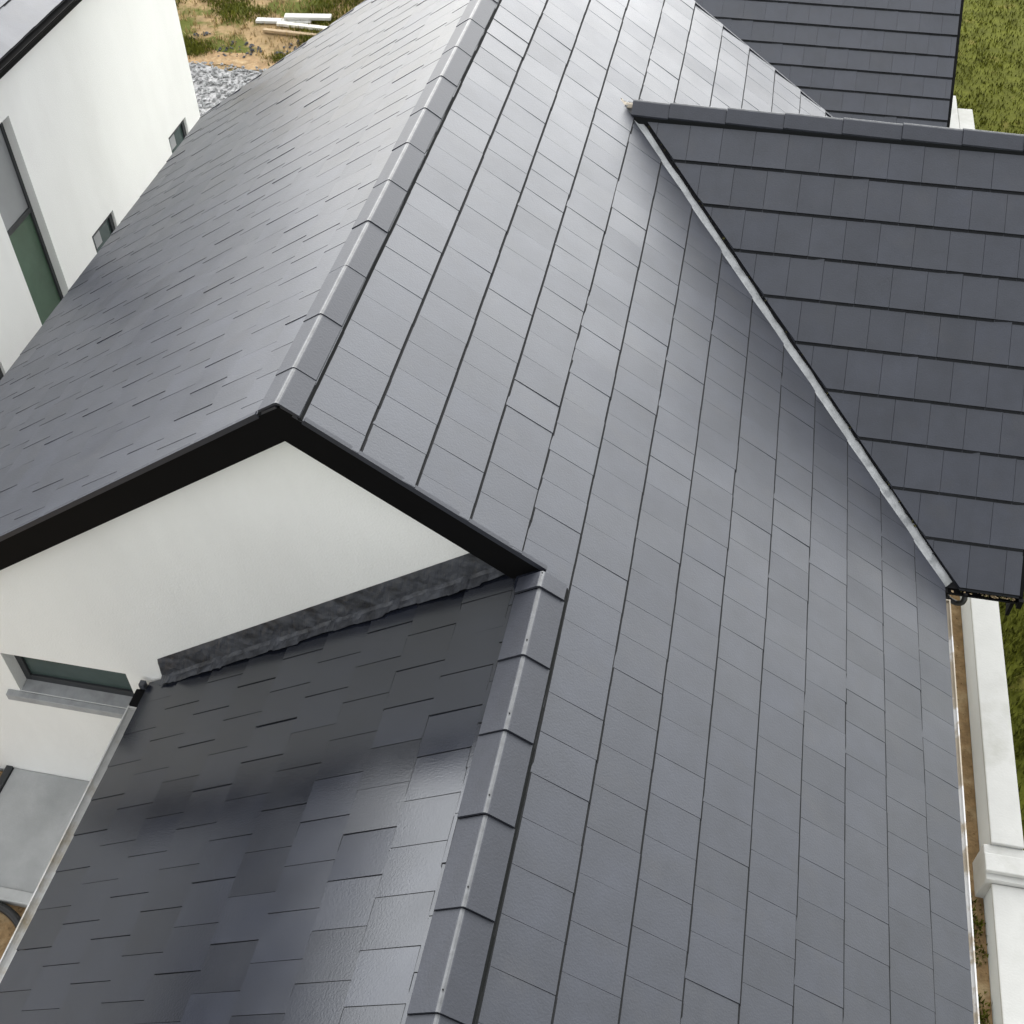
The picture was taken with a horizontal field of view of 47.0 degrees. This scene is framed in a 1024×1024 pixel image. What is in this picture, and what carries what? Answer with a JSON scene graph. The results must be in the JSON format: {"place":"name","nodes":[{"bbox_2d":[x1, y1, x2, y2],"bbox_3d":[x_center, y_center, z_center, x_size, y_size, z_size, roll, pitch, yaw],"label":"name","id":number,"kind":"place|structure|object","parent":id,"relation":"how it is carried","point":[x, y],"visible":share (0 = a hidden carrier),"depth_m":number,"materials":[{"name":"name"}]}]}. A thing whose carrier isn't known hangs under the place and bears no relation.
{"place":"outdoors","nodes":[
{"label":"outdoors","id":0,"kind":"place"},
{"bbox_2d":[0,771,25,958],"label":"soil","id":1,"kind":"structure","parent":0,"point":[6,923],"depth_m":8.89,"materials":[{"name":"brown soil"}]},
{"bbox_2d":[0,902,20,927],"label":"drain pipe","id":2,"kind":"object","parent":1,"relation":"on","point":[11,914],"visible":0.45,"depth_m":8.91,"materials":[{"name":"grey plastic"}]},
{"bbox_2d":[189,61,266,116],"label":"gravel yard","id":3,"kind":"structure","parent":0,"point":[211,94],"depth_m":18.71,"materials":[{"name":"grey gravel"}]},
{"bbox_2d":[0,0,199,379],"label":"neighbour house","id":4,"kind":"structure","parent":3,"relation":"on","point":[99,114],"depth_m":13.45,"materials":[{"name":"white paint"}]},
{"bbox_2d":[0,122,63,324],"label":"window","id":5,"kind":"structure","parent":4,"relation":"in","point":[16,211],"depth_m":12.94,"materials":[{"name":"green glass"}]},
{"bbox_2d":[92,213,115,252],"bbox_3d":[-5.017,-3.260,14.539,0.050,0.728,0.598,8,47,8],"label":"window","id":6,"kind":"structure","parent":4,"relation":"in","point":[102,234],"depth_m":14.44,"materials":[{"name":"grey glass"}]},
{"bbox_2d":[169,120,186,153],"bbox_3d":[-4.559,-4.932,16.104,0.050,0.728,0.588,8,47,8],"label":"window","id":7,"kind":"structure","parent":4,"relation":"in","point":[179,133],"depth_m":16.02,"materials":[{"name":"grey glass"}]},
{"bbox_2d":[187,48,276,69],"bbox_3d":[-4.752,-7.384,19.226,4.304,0.001,0.759,8,47,8],"label":"soil margin","id":8,"kind":"object","parent":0,"point":[249,62],"visible":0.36,"depth_m":19.21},
{"bbox_2d":[175,0,363,70],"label":"field","id":9,"kind":"structure","parent":0,"point":[220,30],"depth_m":20.07,"materials":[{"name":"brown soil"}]},
{"bbox_2d":[185,31,303,57],"bbox_3d":[-4.127,-7.681,19.482,2.798,0.078,0.830,8,47,8],"label":"rubble","id":10,"kind":"object","parent":9,"relation":"on","point":[233,41],"visible":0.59,"depth_m":19.48,"materials":[{"name":"stone"}]},
{"bbox_2d":[255,17,310,23],"bbox_3d":[-3.899,-8.383,20.118,0.950,0.045,0.140,4,47,4],"label":"timber board","id":11,"kind":"object","parent":9,"relation":"on","point":[265,20],"visible":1,"depth_m":20.09,"materials":[{"name":"white paint"}]},
{"bbox_2d":[284,13,331,20],"bbox_3d":[-3.484,-8.449,20.103,0.800,0.050,0.150,2,50,3],"label":"timber board","id":12,"kind":"object","parent":11,"relation":"on","point":[306,16],"visible":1,"depth_m":20.06,"materials":[{"name":"white paint"}]},
{"bbox_2d":[263,28,316,36],"bbox_3d":[-3.688,-8.043,19.793,1.050,0.050,0.080,10,48,10],"label":"timber board","id":13,"kind":"object","parent":9,"relation":"on","point":[275,31],"visible":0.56,"depth_m":19.79,"materials":[{"name":"brown wood"}]},
{"bbox_2d":[276,21,327,30],"bbox_3d":[-3.437,-8.216,19.952,1.150,0.050,0.100,11,48,10],"label":"timber board","id":14,"kind":"object","parent":9,"relation":"on","point":[294,25],"visible":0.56,"depth_m":19.96,"materials":[{"name":"grey wood"}]},
{"bbox_2d":[0,0,1023,1023],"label":"house","id":15,"kind":"structure","parent":0,"point":[468,555],"depth_m":7.19,"materials":[{"name":"tile"}]},
{"bbox_2d":[6,655,133,718],"bbox_3d":[-3.194,1.224,8.635,1.165,0.549,0.210,8,47,8],"label":"window","id":16,"kind":"structure","parent":15,"relation":"in","point":[111,688],"depth_m":8.75,"materials":[{"name":"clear glass"}]},
{"bbox_2d":[649,126,941,563],"bbox_3d":[2.101,-1.469,9.174,0.046,1.960,3.928,-26,52,-22],"label":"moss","id":17,"kind":"object","parent":15,"relation":"on","point":[764,300],"visible":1,"depth_m":9.05,"materials":[{"name":"plant"}]},
{"bbox_2d":[951,590,1014,600],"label":"leaf litter","id":18,"kind":"object","parent":15,"relation":"on","point":[986,595],"visible":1,"depth_m":8.68,"materials":[{"name":"brown plant"}]},
{"bbox_2d":[950,595,992,1023],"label":"soil strip","id":19,"kind":"object","parent":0,"point":[983,984],"depth_m":9.76,"materials":[{"name":"brown soil"}]},
{"bbox_2d":[954,618,987,1014],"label":"strip crumbs","id":20,"kind":"object","parent":19,"relation":"on","point":[967,811],"visible":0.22,"depth_m":9.73,"materials":[{"name":"soil"}]},
{"bbox_2d":[971,895,992,1023],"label":"verge weeds","id":21,"kind":"object","parent":19,"relation":"on","point":[981,924],"visible":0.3,"depth_m":8.84,"materials":[{"name":"plant"}]},
{"bbox_2d":[953,0,1023,849],"bbox_3d":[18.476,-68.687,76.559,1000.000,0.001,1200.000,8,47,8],"label":"ground","id":22,"kind":"structure","parent":0,"point":[1010,117],"depth_m":18.46,"materials":[{"name":"green plant"}]},
{"bbox_2d":[0,765,88,907],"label":"patio","id":23,"kind":"structure","parent":22,"relation":"on","point":[37,810],"depth_m":9.44,"materials":[{"name":"concrete"}]},
{"bbox_2d":[695,0,963,127],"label":"building","id":24,"kind":"structure","parent":22,"relation":"on","point":[892,61],"depth_m":14.20,"materials":[{"name":"tile"}]},
{"bbox_2d":[950,96,974,128],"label":"garden wall","id":25,"kind":"structure","parent":22,"relation":"on","point":[961,118],"depth_m":16.71,"materials":[{"name":"white paint"}]},
{"bbox_2d":[953,0,1023,133],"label":"lawn grass","id":26,"kind":"structure","parent":22,"relation":"on","point":[983,64],"depth_m":18.89,"materials":[{"name":"green plant"}]},
{"bbox_2d":[960,596,1023,1023],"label":"garden wall","id":27,"kind":"structure","parent":22,"relation":"on","point":[998,869],"depth_m":9.34,"materials":[{"name":"white paint"}]},
{"bbox_2d":[999,595,1023,831],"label":"side grass","id":28,"kind":"structure","parent":22,"relation":"on","point":[1020,751],"depth_m":10.82,"materials":[{"name":"green plant"}]}
]}

